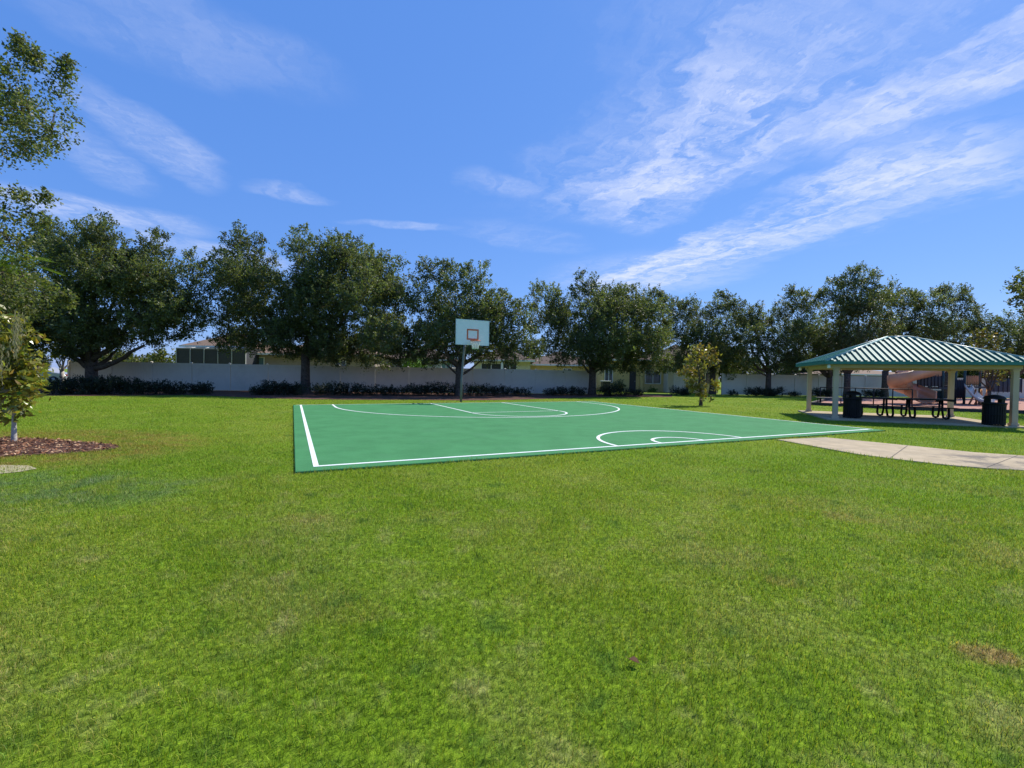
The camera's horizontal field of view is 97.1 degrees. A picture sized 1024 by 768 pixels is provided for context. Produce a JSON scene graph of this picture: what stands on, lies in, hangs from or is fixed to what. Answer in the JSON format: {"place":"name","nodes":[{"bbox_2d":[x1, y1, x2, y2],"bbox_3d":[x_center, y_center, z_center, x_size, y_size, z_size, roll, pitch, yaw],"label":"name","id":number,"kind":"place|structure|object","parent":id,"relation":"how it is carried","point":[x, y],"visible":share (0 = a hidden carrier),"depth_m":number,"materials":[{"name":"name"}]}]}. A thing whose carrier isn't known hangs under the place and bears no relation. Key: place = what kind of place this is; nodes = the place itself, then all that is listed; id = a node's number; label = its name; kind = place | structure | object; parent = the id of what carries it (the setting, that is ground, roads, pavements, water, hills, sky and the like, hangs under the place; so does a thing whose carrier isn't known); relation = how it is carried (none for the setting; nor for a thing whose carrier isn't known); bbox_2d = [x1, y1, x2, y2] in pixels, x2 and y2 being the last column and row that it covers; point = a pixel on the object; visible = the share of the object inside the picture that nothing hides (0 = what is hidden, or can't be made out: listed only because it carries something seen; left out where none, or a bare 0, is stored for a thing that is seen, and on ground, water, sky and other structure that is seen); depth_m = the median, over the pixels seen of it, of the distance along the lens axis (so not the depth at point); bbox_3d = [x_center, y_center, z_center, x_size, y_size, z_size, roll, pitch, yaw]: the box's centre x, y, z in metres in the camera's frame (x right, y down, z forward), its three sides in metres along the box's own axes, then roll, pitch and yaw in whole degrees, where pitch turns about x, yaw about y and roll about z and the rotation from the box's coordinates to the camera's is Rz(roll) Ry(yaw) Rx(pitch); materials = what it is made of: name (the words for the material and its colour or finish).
{"place":"outdoors","nodes":[
{"label":"outdoors","id":0,"kind":"place"},
{"bbox_2d":[0,465,36,472],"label":"sandy ground","id":1,"kind":"structure","parent":0,"point":[14,470],"depth_m":6.21,"materials":[{"name":"beige sand"}]},
{"bbox_2d":[0,369,1023,767],"bbox_3d":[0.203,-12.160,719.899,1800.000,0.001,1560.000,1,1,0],"label":"lawn","id":2,"kind":"structure","parent":0,"point":[274,679],"depth_m":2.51,"materials":[{"name":"plant"}]},
{"bbox_2d":[0,251,52,361],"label":"oak tree","id":3,"kind":"object","parent":2,"relation":"on","point":[33,345],"visible":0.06,"depth_m":26.93,"materials":[{"name":"green plant"}]},
{"bbox_2d":[0,251,65,416],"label":"palm tree","id":4,"kind":"object","parent":2,"relation":"on","point":[7,263],"visible":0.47,"depth_m":12.63,"materials":[{"name":"green plant"}]},
{"bbox_2d":[26,346,52,366],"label":"background tree","id":5,"kind":"object","parent":2,"relation":"on","point":[45,359],"visible":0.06,"depth_m":57.02,"materials":[{"name":"green plant"}]},
{"bbox_2d":[17,367,66,383],"bbox_3d":[-41.604,-0.774,40.003,4.480,1.449,1.780,1,1,-14],"label":"parked car","id":6,"kind":"object","parent":2,"relation":"on","point":[55,374],"visible":0.18,"depth_m":39.55,"materials":[{"name":"silver metal"}]},
{"bbox_2d":[0,26,88,332],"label":"oak tree","id":7,"kind":"object","parent":2,"relation":"on","point":[31,55],"visible":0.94,"depth_m":9.82,"materials":[{"name":"green plant"}]},
{"bbox_2d":[0,436,118,456],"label":"mulch bed","id":8,"kind":"object","parent":2,"relation":"on","point":[64,446],"visible":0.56,"depth_m":7.95,"materials":[{"name":"brown wood"}]},
{"bbox_2d":[0,304,53,440],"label":"magnolia tree","id":9,"kind":"object","parent":8,"relation":"on","point":[23,370],"visible":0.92,"depth_m":8.40,"materials":[{"name":"green plant"}]},
{"bbox_2d":[0,344,10,384],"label":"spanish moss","id":10,"kind":"object","parent":9,"relation":"hanging from","point":[1,368],"visible":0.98,"depth_m":7.66,"materials":[{"name":"grey plant"}]},
{"bbox_2d":[8,308,26,360],"bbox_3d":[-8.468,-0.854,7.717,0.821,0.977,0.175,2,1,34],"label":"spanish moss","id":11,"kind":"object","parent":9,"relation":"hanging from","point":[15,331],"visible":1,"depth_m":7.68,"materials":[{"name":"grey plant"}]},
{"bbox_2d":[98,348,167,361],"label":"background tree","id":12,"kind":"object","parent":2,"relation":"on","point":[131,357],"visible":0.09,"depth_m":57.41,"materials":[{"name":"green plant"}]},
{"bbox_2d":[131,344,175,362],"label":"background tree","id":13,"kind":"object","parent":2,"relation":"on","point":[159,356],"visible":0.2,"depth_m":54.17,"materials":[{"name":"green plant"}]},
{"bbox_2d":[176,347,259,363],"bbox_3d":[-25.277,-1.476,40.440,5.876,3.384,5.095,1,1,0],"label":"screen enclosure","id":14,"kind":"object","parent":2,"relation":"on","point":[207,355],"visible":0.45,"depth_m":37.97,"materials":[{"name":"grey paint"}]},
{"bbox_2d":[179,338,265,348],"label":"house","id":15,"kind":"structure","parent":2,"relation":"on","point":[205,343],"depth_m":43.31,"materials":[{"name":"beige paint"}]},
{"bbox_2d":[256,345,392,366],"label":"house","id":16,"kind":"structure","parent":2,"relation":"on","point":[265,359],"depth_m":39.98,"materials":[{"name":"beige paint"}]},
{"bbox_2d":[259,357,264,364],"bbox_3d":[-22.645,-1.481,39.956,1.501,1.840,0.070,1,1,0],"label":"window","id":17,"kind":"structure","parent":16,"relation":"in","point":[261,359],"depth_m":39.95,"materials":[{"name":"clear glass"}]},
{"bbox_2d":[67,360,588,393],"bbox_3d":[-11.393,-0.383,33.200,36.860,2.015,0.150,1,1,-10],"label":"vinyl fence","id":18,"kind":"object","parent":2,"relation":"on","point":[237,377],"visible":0.62,"depth_m":32.86,"materials":[{"name":"white plastic"}]},
{"bbox_2d":[37,389,671,399],"bbox_3d":[-8.176,0.709,28.824,46.370,0.001,10.838,1,1,-11],"label":"mulch strip","id":19,"kind":"object","parent":2,"relation":"on","point":[233,393],"visible":0.58,"depth_m":26.88,"materials":[{"name":"brown wood"}]},
{"bbox_2d":[36,376,77,394],"bbox_3d":[-23.714,0.134,23.785,1.933,1.163,1.398,1,1,0],"label":"hedge shrub","id":20,"kind":"object","parent":19,"relation":"on","point":[57,385],"visible":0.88,"depth_m":23.59,"materials":[{"name":"green plant"}]},
{"bbox_2d":[47,345,70,382],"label":"plumeria tree","id":21,"kind":"object","parent":19,"relation":"on","point":[62,368],"visible":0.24,"depth_m":29.43,"materials":[{"name":"green plant"}]},
{"bbox_2d":[62,374,103,394],"bbox_3d":[-22.980,0.108,24.114,2.033,1.322,1.143,1,1,0],"label":"hedge shrub","id":22,"kind":"object","parent":19,"relation":"on","point":[85,382],"visible":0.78,"depth_m":24.00,"materials":[{"name":"green plant"}]},
{"bbox_2d":[91,374,123,394],"bbox_3d":[-21.950,0.109,24.483,1.995,1.387,1.398,1,1,11],"label":"hedge shrub","id":23,"kind":"object","parent":19,"relation":"on","point":[107,387],"visible":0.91,"depth_m":24.29,"materials":[{"name":"green plant"}]},
{"bbox_2d":[9,207,219,389],"bbox_3d":[-25.774,-5.193,28.544,14.942,11.546,7.844,1,1,14],"label":"oak tree","id":24,"kind":"object","parent":19,"relation":"on","point":[129,278],"visible":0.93,"depth_m":26.59,"materials":[{"name":"green plant"}]},
{"bbox_2d":[112,376,150,394],"bbox_3d":[-21.028,0.193,24.859,2.287,1.325,1.370,1,1,0],"label":"hedge shrub","id":25,"kind":"object","parent":19,"relation":"on","point":[127,386],"visible":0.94,"depth_m":24.67,"materials":[{"name":"green plant"}]},
{"bbox_2d":[131,378,174,394],"bbox_3d":[-19.992,0.208,25.225,1.944,1.089,1.348,1,1,0],"label":"hedge shrub","id":26,"kind":"object","parent":19,"relation":"on","point":[154,387],"visible":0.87,"depth_m":25.10,"materials":[{"name":"green plant"}]},
{"bbox_2d":[159,380,192,394],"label":"hedge shrub","id":27,"kind":"object","parent":19,"relation":"on","point":[180,390],"visible":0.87,"depth_m":25.49,"materials":[{"name":"green plant"}]},
{"bbox_2d":[183,380,215,394],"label":"hedge shrub","id":28,"kind":"object","parent":19,"relation":"on","point":[204,388],"visible":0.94,"depth_m":25.94,"materials":[{"name":"green plant"}]},
{"bbox_2d":[248,383,272,394],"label":"hedge shrub","id":29,"kind":"object","parent":19,"relation":"on","point":[258,391],"visible":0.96,"depth_m":26.36,"materials":[{"name":"green plant"}]},
{"bbox_2d":[261,379,292,394],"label":"hedge shrub","id":30,"kind":"object","parent":19,"relation":"on","point":[275,387],"visible":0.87,"depth_m":26.66,"materials":[{"name":"green plant"}]},
{"bbox_2d":[279,381,308,394],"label":"hedge shrub","id":31,"kind":"object","parent":19,"relation":"on","point":[296,389],"visible":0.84,"depth_m":26.89,"materials":[{"name":"green plant"}]},
{"bbox_2d":[189,219,429,392],"bbox_3d":[-13.605,-5.158,30.494,16.212,11.809,9.439,1,1,0],"label":"oak tree","id":32,"kind":"object","parent":19,"relation":"on","point":[340,296],"visible":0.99,"depth_m":28.76,"materials":[{"name":"green plant"}]},
{"bbox_2d":[309,380,347,395],"bbox_3d":[-11.148,0.384,27.431,2.342,1.325,1.338,1,1,0],"label":"hedge shrub","id":33,"kind":"object","parent":19,"relation":"on","point":[328,390],"visible":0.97,"depth_m":27.35,"materials":[{"name":"green plant"}]},
{"bbox_2d":[339,382,367,395],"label":"hedge shrub","id":34,"kind":"object","parent":19,"relation":"on","point":[355,388],"visible":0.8,"depth_m":27.83,"materials":[{"name":"green plant"}]},
{"bbox_2d":[359,383,387,395],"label":"hedge shrub","id":35,"kind":"object","parent":19,"relation":"on","point":[372,392],"visible":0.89,"depth_m":28.29,"materials":[{"name":"green plant"}]},
{"bbox_2d":[380,384,407,395],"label":"hedge shrub","id":36,"kind":"object","parent":19,"relation":"on","point":[391,390],"visible":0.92,"depth_m":28.61,"materials":[{"name":"green plant"}]},
{"bbox_2d":[401,383,431,395],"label":"hedge shrub","id":37,"kind":"object","parent":19,"relation":"on","point":[419,390],"visible":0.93,"depth_m":29.15,"materials":[{"name":"green plant"}]},
{"bbox_2d":[423,381,456,395],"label":"hedge shrub","id":38,"kind":"object","parent":19,"relation":"on","point":[440,389],"visible":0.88,"depth_m":29.67,"materials":[{"name":"green plant"}]},
{"bbox_2d":[399,255,546,395],"bbox_3d":[-2.655,-3.781,29.786,9.989,9.449,7.056,1,1,0],"label":"oak tree","id":39,"kind":"object","parent":19,"relation":"on","point":[436,331],"visible":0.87,"depth_m":29.18,"materials":[{"name":"green plant"}]},
{"bbox_2d":[463,382,495,395],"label":"hedge shrub","id":40,"kind":"object","parent":19,"relation":"on","point":[481,391],"visible":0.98,"depth_m":30.14,"materials":[{"name":"green plant"}]},
{"bbox_2d":[490,384,512,395],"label":"hedge shrub","id":41,"kind":"object","parent":19,"relation":"on","point":[502,391],"visible":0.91,"depth_m":30.69,"materials":[{"name":"green plant"}]},
{"bbox_2d":[509,387,533,395],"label":"hedge shrub","id":42,"kind":"object","parent":19,"relation":"on","point":[520,391],"visible":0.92,"depth_m":31.25,"materials":[{"name":"green plant"}]},
{"bbox_2d":[542,386,563,395],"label":"hedge shrub","id":43,"kind":"object","parent":19,"relation":"on","point":[552,391],"visible":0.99,"depth_m":32.55,"materials":[{"name":"green plant"}]},
{"bbox_2d":[556,385,587,395],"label":"hedge shrub","id":44,"kind":"object","parent":19,"relation":"on","point":[571,390],"visible":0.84,"depth_m":33.12,"materials":[{"name":"green plant"}]},
{"bbox_2d":[517,267,675,394],"bbox_3d":[6.646,-4.049,34.951,12.915,10.100,9.144,1,1,0],"label":"oak tree","id":45,"kind":"object","parent":19,"relation":"on","point":[594,346],"visible":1,"depth_m":33.62,"materials":[{"name":"green plant"}]},
{"bbox_2d":[596,383,617,395],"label":"hedge shrub","id":46,"kind":"object","parent":19,"relation":"on","point":[609,390],"visible":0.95,"depth_m":33.40,"materials":[{"name":"green plant"}]},
{"bbox_2d":[613,387,631,395],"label":"hedge shrub","id":47,"kind":"object","parent":19,"relation":"on","point":[621,392],"visible":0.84,"depth_m":34.09,"materials":[{"name":"green plant"}]},
{"bbox_2d":[630,387,645,395],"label":"hedge shrub","id":48,"kind":"object","parent":19,"relation":"on","point":[635,393],"visible":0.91,"depth_m":34.45,"materials":[{"name":"green plant"}]},
{"bbox_2d":[402,350,432,367],"bbox_3d":[-8.342,-1.240,39.003,2.849,3.732,2.251,1,1,0],"label":"garden shrub","id":49,"kind":"object","parent":2,"relation":"on","point":[414,364],"visible":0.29,"depth_m":38.61,"materials":[{"name":"green plant"}]},
{"bbox_2d":[393,349,457,370],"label":"house","id":50,"kind":"structure","parent":2,"relation":"on","point":[443,365],"depth_m":45.97,"materials":[{"name":"grey paint"}]},
{"bbox_2d":[455,319,488,401],"bbox_3d":[-2.117,-1.005,22.323,1.545,4.299,1.338,1,1,22],"label":"basketball hoop","id":51,"kind":"object","parent":2,"relation":"on","point":[474,334],"visible":1,"depth_m":22.22,"materials":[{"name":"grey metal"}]},
{"bbox_2d":[474,351,534,369],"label":"house","id":52,"kind":"structure","parent":2,"relation":"on","point":[524,365],"depth_m":43.96,"materials":[{"name":"beige paint"}]},
{"bbox_2d":[481,363,500,368],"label":"window","id":53,"kind":"structure","parent":52,"relation":"in","point":[483,366],"depth_m":43.95,"materials":[{"name":"black glass"}]},
{"bbox_2d":[503,364,516,368],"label":"window","id":54,"kind":"structure","parent":52,"relation":"in","point":[514,366],"depth_m":43.95,"materials":[{"name":"black glass"}]},
{"bbox_2d":[514,346,544,359],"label":"background tree","id":55,"kind":"object","parent":2,"relation":"on","point":[520,351],"visible":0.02,"depth_m":68.88,"materials":[{"name":"green plant"}]},
{"bbox_2d":[530,352,588,370],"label":"house","id":56,"kind":"structure","parent":2,"relation":"on","point":[544,364],"depth_m":49.97,"materials":[{"name":"yellow paint"}]},
{"bbox_2d":[293,401,884,473],"bbox_3d":[0.753,1.120,15.704,15.020,0.094,13.870,0,1,-26],"label":"basketball court","id":57,"kind":"object","parent":2,"relation":"on","point":[342,436],"visible":0.94,"depth_m":11.41,"materials":[{"name":"paint"}]},
{"bbox_2d":[610,379,625,390],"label":"garden shrub","id":58,"kind":"object","parent":2,"relation":"on","point":[621,386],"visible":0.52,"depth_m":44.42,"materials":[{"name":"green plant"}]},
{"bbox_2d":[596,354,662,391],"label":"house","id":59,"kind":"structure","parent":2,"relation":"on","point":[637,381],"depth_m":45.48,"materials":[{"name":"yellow paint"}]},
{"bbox_2d":[604,368,612,382],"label":"window","id":60,"kind":"structure","parent":59,"relation":"in","point":[607,377],"depth_m":45.47,"materials":[{"name":"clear glass"}]},
{"bbox_2d":[629,369,635,390],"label":"door","id":61,"kind":"structure","parent":59,"relation":"in","point":[632,381],"depth_m":45.45,"materials":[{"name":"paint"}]},
{"bbox_2d":[645,370,660,383],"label":"window","id":62,"kind":"structure","parent":59,"relation":"in","point":[652,380],"depth_m":45.47,"materials":[{"name":"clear glass"}]},
{"bbox_2d":[625,656,639,663],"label":"dead leaf","id":63,"kind":"object","parent":2,"relation":"on","point":[634,658],"visible":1,"depth_m":2.20,"materials":[{"name":"brown plant"}]},
{"bbox_2d":[647,385,657,391],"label":"garden shrub","id":64,"kind":"object","parent":2,"relation":"on","point":[653,390],"visible":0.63,"depth_m":45.01,"materials":[{"name":"green plant"}]},
{"bbox_2d":[669,385,692,395],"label":"hedge shrub","id":65,"kind":"object","parent":2,"relation":"on","point":[682,391],"visible":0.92,"depth_m":36.50,"materials":[{"name":"green plant"}]},
{"bbox_2d":[662,345,718,392],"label":"house","id":66,"kind":"structure","parent":2,"relation":"on","point":[670,379],"depth_m":44.19,"materials":[{"name":"beige paint"}]},
{"bbox_2d":[673,371,686,392],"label":"door","id":67,"kind":"structure","parent":66,"relation":"in","point":[678,381],"depth_m":44.15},
{"bbox_2d":[697,372,709,384],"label":"window","id":68,"kind":"structure","parent":66,"relation":"in","point":[705,375],"depth_m":44.17,"materials":[{"name":"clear glass"}]},
{"bbox_2d":[676,342,722,405],"bbox_3d":[9.700,-0.466,23.411,2.475,3.474,1.892,0,1,-32],"label":"magnolia tree","id":69,"kind":"object","parent":2,"relation":"on","point":[697,352],"visible":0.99,"depth_m":23.05,"materials":[{"name":"green plant"}]},
{"bbox_2d":[657,288,748,393],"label":"oak tree","id":70,"kind":"object","parent":2,"relation":"on","point":[696,331],"visible":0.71,"depth_m":40.12,"materials":[{"name":"green plant"}]},
{"bbox_2d":[726,389,738,395],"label":"hedge shrub","id":71,"kind":"object","parent":2,"relation":"on","point":[731,393],"visible":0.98,"depth_m":38.33,"materials":[{"name":"green plant"}]},
{"bbox_2d":[718,346,773,381],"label":"background tree","id":72,"kind":"object","parent":2,"relation":"on","point":[746,371],"visible":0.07,"depth_m":63.70,"materials":[{"name":"green plant"}]},
{"bbox_2d":[743,386,769,395],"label":"hedge shrub","id":73,"kind":"object","parent":2,"relation":"on","point":[751,391],"visible":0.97,"depth_m":37.81,"materials":[{"name":"green plant"}]},
{"bbox_2d":[723,293,804,395],"bbox_3d":[21.896,-3.352,39.108,7.470,9.060,3.974,1,1,-12],"label":"oak tree","id":74,"kind":"object","parent":2,"relation":"on","point":[776,355],"visible":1,"depth_m":38.79,"materials":[{"name":"green plant"}]},
{"bbox_2d":[761,386,784,395],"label":"hedge shrub","id":75,"kind":"object","parent":2,"relation":"on","point":[774,392],"visible":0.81,"depth_m":38.59,"materials":[{"name":"green plant"}]},
{"bbox_2d":[771,351,815,374],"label":"background tree","id":76,"kind":"object","parent":2,"relation":"on","point":[786,373],"visible":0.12,"depth_m":63.45,"materials":[{"name":"green plant"}]},
{"bbox_2d":[785,389,802,396],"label":"hedge shrub","id":77,"kind":"object","parent":2,"relation":"on","point":[793,393],"visible":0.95,"depth_m":38.59,"materials":[{"name":"green plant"}]},
{"bbox_2d":[766,283,869,396],"bbox_3d":[26.870,-3.921,40.427,9.106,10.314,6.991,0,1,-36],"label":"oak tree","id":78,"kind":"object","parent":2,"relation":"on","point":[816,339],"visible":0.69,"depth_m":39.47,"materials":[{"name":"green plant"}]},
{"bbox_2d":[812,387,832,396],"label":"hedge shrub","id":79,"kind":"object","parent":2,"relation":"on","point":[824,392],"visible":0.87,"depth_m":38.19,"materials":[{"name":"green plant"}]},
{"bbox_2d":[787,370,894,376],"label":"house","id":80,"kind":"structure","parent":2,"relation":"on","point":[868,373],"depth_m":57.05,"materials":[{"name":"beige paint"}]},
{"bbox_2d":[810,260,906,397],"bbox_3d":[28.242,-4.363,36.908,6.822,11.376,5.181,0,1,-34],"label":"oak tree","id":81,"kind":"object","parent":2,"relation":"on","point":[859,307],"visible":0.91,"depth_m":36.44,"materials":[{"name":"green plant"}]},
{"bbox_2d":[721,373,1023,397],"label":"vinyl fence","id":82,"kind":"object","parent":2,"relation":"on","point":[739,383],"visible":0.32,"depth_m":41.45,"materials":[{"name":"white plastic"}]},
{"bbox_2d":[861,389,885,396],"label":"hedge shrub","id":83,"kind":"object","parent":2,"relation":"on","point":[869,393],"visible":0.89,"depth_m":38.79,"materials":[{"name":"green plant"}]},
{"bbox_2d":[777,437,1023,470],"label":"footpath","id":84,"kind":"structure","parent":2,"relation":"on","point":[937,456],"depth_m":8.72,"materials":[{"name":"concrete"}]},
{"bbox_2d":[871,274,941,396],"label":"oak tree","id":85,"kind":"object","parent":2,"relation":"on","point":[911,302],"visible":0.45,"depth_m":40.57,"materials":[{"name":"green plant"}]},
{"bbox_2d":[796,336,1023,428],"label":"picnic pavilion","id":86,"kind":"structure","parent":2,"relation":"on","point":[906,353],"depth_m":15.73,"materials":[{"name":"metal"}]},
{"bbox_2d":[842,391,862,418],"bbox_3d":[12.417,0.749,16.486,0.598,1.003,0.598,1,1,-17],"label":"litter bin","id":87,"kind":"object","parent":86,"relation":"on","point":[852,405],"visible":1,"depth_m":16.28,"materials":[{"name":"black metal"}]},
{"bbox_2d":[841,396,901,417],"bbox_3d":[13.821,0.875,17.444,1.450,0.735,1.440,1,1,18],"label":"picnic table","id":88,"kind":"object","parent":86,"relation":"on","point":[885,406],"visible":0.59,"depth_m":17.16,"materials":[{"name":"black metal"}]},
{"bbox_2d":[895,398,958,419],"bbox_3d":[15.443,0.912,16.928,1.450,0.735,1.440,1,1,23],"label":"picnic table","id":89,"kind":"object","parent":86,"relation":"on","point":[908,405],"visible":0.99,"depth_m":16.81,"materials":[{"name":"black metal"}]},
{"bbox_2d":[981,395,1007,426],"bbox_3d":[15.522,0.843,14.550,0.598,1.003,0.598,2,1,38],"label":"litter bin","id":90,"kind":"object","parent":86,"relation":"on","point":[993,413],"visible":1,"depth_m":14.37,"materials":[{"name":"black metal"}]},
{"bbox_2d":[821,398,1023,409],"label":"playground surface","id":91,"kind":"object","parent":2,"relation":"on","point":[959,404],"visible":0.25,"depth_m":29.80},
{"bbox_2d":[815,397,841,402],"bbox_3d":[18.126,0.990,25.686,1.500,0.458,0.385,1,1,9],"label":"park bench","id":92,"kind":"object","parent":91,"relation":"on","point":[826,397],"visible":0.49,"depth_m":25.61,"materials":[{"name":"black metal"}]},
{"bbox_2d":[819,387,912,405],"bbox_3d":[20.412,0.784,26.180,4.305,1.128,0.060,2,1,30],"label":"metal railing","id":93,"kind":"object","parent":91,"relation":"on","point":[873,391],"visible":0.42,"depth_m":25.94,"materials":[{"name":"metal"}]},
{"bbox_2d":[811,398,1023,413],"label":"playground border","id":94,"kind":"object","parent":91,"relation":"on","point":[904,408],"visible":0.35,"depth_m":22.41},
{"bbox_2d":[887,370,1022,404],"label":"play structure","id":95,"kind":"object","parent":91,"relation":"on","point":[898,379],"visible":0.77,"depth_m":29.07,"materials":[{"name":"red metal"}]},
{"bbox_2d":[910,281,988,397],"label":"oak tree","id":96,"kind":"object","parent":2,"relation":"on","point":[944,331],"visible":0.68,"depth_m":40.32,"materials":[{"name":"green plant"}]},
{"bbox_2d":[957,370,1023,378],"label":"background tree","id":97,"kind":"object","parent":2,"relation":"on","point":[968,373],"visible":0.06,"depth_m":56.98,"materials":[{"name":"green plant"}]},
{"bbox_2d":[965,307,1023,398],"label":"oak tree","id":98,"kind":"object","parent":2,"relation":"on","point":[1015,332],"visible":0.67,"depth_m":41.27,"materials":[{"name":"green plant"}]},
{"bbox_2d":[966,326,1023,394],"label":"magnolia tree","id":99,"kind":"object","parent":2,"relation":"on","point":[981,337],"visible":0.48,"depth_m":24.89,"materials":[{"name":"green plant"}]},
{"bbox_2d":[1000,266,1023,316],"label":"oak tree","id":100,"kind":"object","parent":2,"relation":"on","point":[1018,287],"visible":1,"depth_m":22.00,"materials":[{"name":"green plant"}]},
{"bbox_2d":[0,0,1023,378],"label":"sky","id":101,"kind":"structure","parent":0,"point":[750,149],"materials":[{"name":"blue"}]},
{"bbox_2d":[600,381,610,391],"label":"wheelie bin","id":102,"kind":"object","parent":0,"point":[608,383],"visible":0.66,"depth_m":41.16,"materials":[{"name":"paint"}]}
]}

